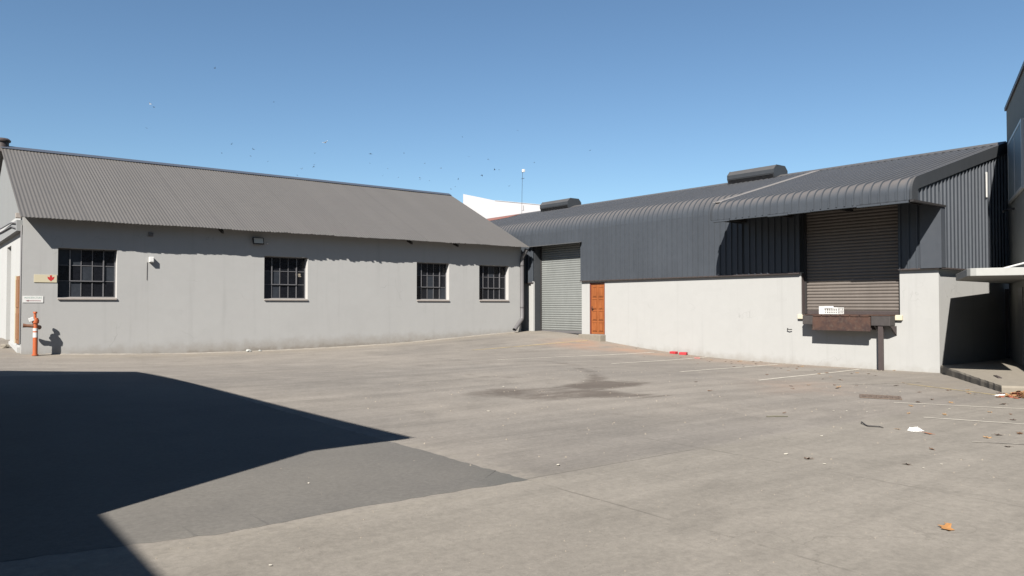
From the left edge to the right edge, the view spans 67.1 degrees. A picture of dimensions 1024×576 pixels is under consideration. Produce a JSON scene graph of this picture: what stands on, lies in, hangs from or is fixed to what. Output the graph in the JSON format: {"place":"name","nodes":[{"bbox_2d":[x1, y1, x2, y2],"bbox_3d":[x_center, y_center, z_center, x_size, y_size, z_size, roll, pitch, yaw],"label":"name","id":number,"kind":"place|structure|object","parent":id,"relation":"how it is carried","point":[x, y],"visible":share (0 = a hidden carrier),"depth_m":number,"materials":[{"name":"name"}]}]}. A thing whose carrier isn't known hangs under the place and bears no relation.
{"place":"outdoors","nodes":[
{"label":"outdoors","id":0,"kind":"place"},
{"bbox_2d":[0,331,1023,575],"bbox_3d":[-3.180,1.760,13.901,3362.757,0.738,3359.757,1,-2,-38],"label":"ground","id":1,"kind":"structure","parent":0,"point":[638,479],"depth_m":7.80,"materials":[{"name":"grey concrete"}]},
{"bbox_2d":[0,344,9,347],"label":"stone","id":2,"kind":"object","parent":1,"relation":"on","point":[4,346],"visible":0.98,"depth_m":22.90,"materials":[{"name":"stone"}]},
{"bbox_2d":[23,312,41,355],"bbox_3d":[-13.592,1.344,21.849,0.469,1.350,0.251,1,-2,-38],"label":"standpipe","id":3,"kind":"object","parent":1,"relation":"on","point":[35,326],"visible":0.98,"depth_m":21.81,"materials":[{"name":"orange metal"}]},
{"bbox_2d":[0,373,526,561],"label":"asphalt patch","id":4,"kind":"object","parent":1,"relation":"on","point":[94,461],"visible":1,"depth_m":7.63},
{"bbox_2d":[0,137,528,353],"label":"gabled warehouse","id":5,"kind":"structure","parent":1,"relation":"on","point":[334,264],"depth_m":26.59,"materials":[{"name":"grey paint"}]},
{"bbox_2d":[14,276,19,343],"bbox_3d":[-14.437,0.627,22.517,0.059,1.980,0.820,1,-2,-38],"label":"side door","id":6,"kind":"structure","parent":5,"relation":"in","point":[17,278],"depth_m":22.41,"materials":[{"name":"brown wood"}]},
{"bbox_2d":[22,296,42,302],"bbox_3d":[-13.753,0.324,22.148,0.510,0.190,0.016,1,-2,-38],"label":"sign","id":7,"kind":"object","parent":5,"relation":"attached to","point":[32,299],"visible":1,"depth_m":22.14,"materials":[{"name":"white plastic"}]},
{"bbox_2d":[34,274,56,282],"bbox_3d":[-13.514,-0.274,22.347,0.573,0.225,0.020,1,-2,-38],"label":"direction sign","id":8,"kind":"object","parent":5,"relation":"attached to","point":[45,278],"visible":1,"depth_m":22.34,"materials":[{"name":"beige paint"}]},
{"bbox_2d":[57,248,116,299],"bbox_3d":[-12.725,-0.409,23.115,1.570,1.520,0.295,1,-2,-38],"label":"window","id":9,"kind":"structure","parent":5,"relation":"in","point":[83,274],"depth_m":23.20,"materials":[{"name":"glass"}]},
{"bbox_2d":[252,237,263,244],"bbox_3d":[-8.607,-1.590,26.132,0.370,0.233,0.189,1,-2,-38],"label":"floodlight","id":10,"kind":"object","parent":5,"relation":"attached to","point":[256,240],"visible":1,"depth_m":26.07,"materials":[{"name":"metal"}]},
{"bbox_2d":[264,256,307,300],"bbox_3d":[-7.910,-0.322,26.904,1.565,1.520,0.295,1,-2,-38],"label":"window","id":11,"kind":"structure","parent":5,"relation":"in","point":[284,277],"depth_m":27.00,"materials":[{"name":"glass"}]},
{"bbox_2d":[417,263,449,300],"bbox_3d":[-3.185,-0.237,30.621,1.510,1.520,0.295,1,-2,-38],"label":"window","id":12,"kind":"structure","parent":5,"relation":"in","point":[431,277],"depth_m":30.75,"materials":[{"name":"glass"}]},
{"bbox_2d":[479,265,508,300],"bbox_3d":[-0.815,-0.194,32.485,1.540,1.500,0.295,1,-2,-38],"label":"window","id":13,"kind":"structure","parent":5,"relation":"in","point":[492,279],"depth_m":32.62,"materials":[{"name":"glass"}]},
{"bbox_2d":[46,331,519,354],"bbox_3d":[-6.549,1.961,27.706,17.582,0.446,0.127,1,-2,-38],"label":"cement apron","id":14,"kind":"object","parent":1,"relation":"on","point":[272,350],"visible":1,"depth_m":26.38,"materials":[{"name":"grey concrete"}]},
{"bbox_2d":[463,194,540,218],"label":"white building","id":15,"kind":"structure","parent":1,"relation":"on","point":[486,208],"depth_m":82.71,"materials":[{"name":"paint"}]},
{"bbox_2d":[477,340,586,349],"bbox_3d":[0.797,2.066,28.070,5.837,0.159,0.113,1,-2,-43],"label":"painted line","id":16,"kind":"object","parent":1,"relation":"on","point":[536,344],"visible":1,"depth_m":28.24,"materials":[{"name":"white paint"}]},
{"bbox_2d":[48,332,1023,575],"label":"loose grit","id":17,"kind":"object","parent":1,"relation":"on","point":[614,422],"visible":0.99,"depth_m":11.77,"materials":[{"name":"grey gravel"}]},
{"bbox_2d":[501,352,651,359],"bbox_3d":[2.304,2.168,24.713,7.425,0.089,0.114,1,-2,-43],"label":"painted line","id":18,"kind":"object","parent":1,"relation":"on","point":[588,355],"visible":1,"depth_m":24.93,"materials":[{"name":"white paint"}]},
{"bbox_2d":[578,334,605,341],"bbox_3d":[3.139,2.168,30.468,0.307,0.665,1.270,1,-2,-38],"label":"concrete step","id":19,"kind":"object","parent":1,"relation":"on","point":[596,337],"visible":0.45,"depth_m":30.18,"materials":[{"name":"grey concrete"}]},
{"bbox_2d":[611,357,702,363],"bbox_3d":[4.694,2.223,23.825,0.106,0.128,6.087,-1,-2,39],"label":"painted line","id":20,"kind":"object","parent":1,"relation":"on","point":[661,360],"visible":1,"depth_m":23.75,"materials":[{"name":"white paint"}]},
{"bbox_2d":[680,364,776,371],"bbox_3d":[6.122,2.190,21.242,0.108,0.154,5.988,-1,-2,41],"label":"painted line","id":21,"kind":"object","parent":1,"relation":"on","point":[725,368],"visible":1,"depth_m":20.72,"materials":[{"name":"white paint"}]},
{"bbox_2d":[487,141,1009,372],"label":"clad warehouse","id":22,"kind":"structure","parent":1,"relation":"on","point":[753,264],"depth_m":23.78,"materials":[{"name":"dark grey corrugated metal"},{"name":"white plaster"},{"name":"dark steel"}]},
{"bbox_2d":[540,243,581,333],"bbox_3d":[2.176,-0.002,32.560,0.080,3.800,3.010,1,-2,-38],"label":"roller door","id":23,"kind":"structure","parent":22,"relation":"in","point":[560,277],"depth_m":32.69,"materials":[{"name":"metal"}]},
{"bbox_2d":[591,284,603,333],"bbox_3d":[3.383,0.826,30.481,0.110,1.988,0.746,1,-2,-38],"label":"door","id":24,"kind":"structure","parent":22,"relation":"in","point":[597,290],"depth_m":30.51,"materials":[{"name":"brown wood"}]},
{"bbox_2d":[802,314,896,370],"bbox_3d":[9.719,1.685,22.204,0.661,1.850,2.610,1,-2,-38],"label":"dock leveller","id":25,"kind":"object","parent":22,"relation":"attached to","point":[852,322],"visible":0.86,"depth_m":21.73,"materials":[{"name":"metal"}]},
{"bbox_2d":[819,306,843,313],"bbox_3d":[9.379,0.649,22.619,0.367,0.235,0.616,1,-2,-38],"label":"plastic crate","id":26,"kind":"object","parent":25,"relation":"on","point":[823,308],"visible":0.98,"depth_m":22.49,"materials":[{"name":"white plastic"}]},
{"bbox_2d":[804,201,899,314],"bbox_3d":[9.907,-0.893,22.526,0.080,3.320,3.010,1,-2,-38],"label":"roller door","id":27,"kind":"structure","parent":22,"relation":"in","point":[851,258],"depth_m":22.47,"materials":[{"name":"metal"}]},
{"bbox_2d":[761,369,858,379],"bbox_3d":[7.609,2.156,19.345,0.115,0.138,6.374,-1,-2,43],"label":"painted line","id":28,"kind":"object","parent":1,"relation":"on","point":[804,375],"visible":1,"depth_m":18.76,"materials":[{"name":"white paint"}]},
{"bbox_2d":[859,394,901,399],"bbox_3d":[6.623,1.957,13.874,0.680,0.030,0.540,-1,-1,24],"label":"drain grate","id":29,"kind":"object","parent":1,"relation":"on","point":[880,396],"visible":1,"depth_m":13.86,"materials":[{"name":"metal"}]},
{"bbox_2d":[907,427,923,431],"bbox_3d":[5.231,1.825,10.000,0.208,0.051,0.128,0,-1,-18],"label":"crumpled paper","id":30,"kind":"object","parent":1,"relation":"on","point":[915,429],"visible":0.98,"depth_m":9.96,"materials":[{"name":"white paper"}]},
{"bbox_2d":[937,522,953,529],"bbox_3d":[3.139,1.719,5.577,0.110,0.018,0.183,3,6,29],"label":"fallen leaf","id":31,"kind":"object","parent":1,"relation":"on","point":[947,526],"visible":1,"depth_m":5.57,"materials":[{"name":"orange plant"}]},
{"bbox_2d":[912,384,1003,395],"bbox_3d":[8.917,2.055,15.664,0.104,0.019,2.435,0,-1,-14],"label":"painted line","id":32,"kind":"object","parent":1,"relation":"on","point":[960,390],"visible":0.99,"depth_m":15.40,"materials":[{"name":"white paint"}]},
{"bbox_2d":[894,402,1023,408],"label":"painted line","id":33,"kind":"object","parent":1,"relation":"on","point":[960,405],"visible":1,"depth_m":12.76,"materials":[{"name":"white paint"}]},
{"bbox_2d":[924,417,1019,423],"bbox_3d":[6.719,1.887,10.906,1.589,0.015,0.077,-1,-1,28],"label":"painted line","id":34,"kind":"object","parent":1,"relation":"on","point":[972,420],"visible":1,"depth_m":10.99,"materials":[{"name":"white paint"}]},
{"bbox_2d":[940,358,1023,392],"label":"platform","id":35,"kind":"structure","parent":1,"relation":"on","point":[1009,371],"depth_m":18.14,"materials":[{"name":"concrete"}]},
{"bbox_2d":[956,61,1023,365],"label":"office building","id":36,"kind":"structure","parent":1,"relation":"on","point":[1012,274],"depth_m":20.66,"materials":[{"name":"paint"}]},
{"bbox_2d":[1007,118,1023,203],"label":"window","id":37,"kind":"structure","parent":36,"relation":"in","point":[1015,146],"depth_m":20.43,"materials":[{"name":"grey glass"}]},
{"bbox_2d":[1018,287,1023,365],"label":"door","id":38,"kind":"structure","parent":36,"relation":"in","point":[1020,290],"depth_m":20.10,"materials":[{"name":"grey paint"}]},
{"bbox_2d":[971,441,1019,443],"bbox_3d":[5.792,1.833,9.123,0.640,0.006,0.056,0,-1,13],"label":"painted line","id":39,"kind":"object","parent":1,"relation":"on","point":[996,442],"visible":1,"depth_m":9.15,"materials":[{"name":"white paint"}]},
{"bbox_2d":[995,390,1023,398],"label":"leaf pile","id":40,"kind":"object","parent":1,"relation":"on","point":[1019,394],"visible":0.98,"depth_m":14.33,"materials":[{"name":"brown plant"}]},
{"bbox_2d":[0,0,1023,204],"label":"sky","id":41,"kind":"structure","parent":0,"point":[662,95],"materials":[{"name":"blue"}]}
]}

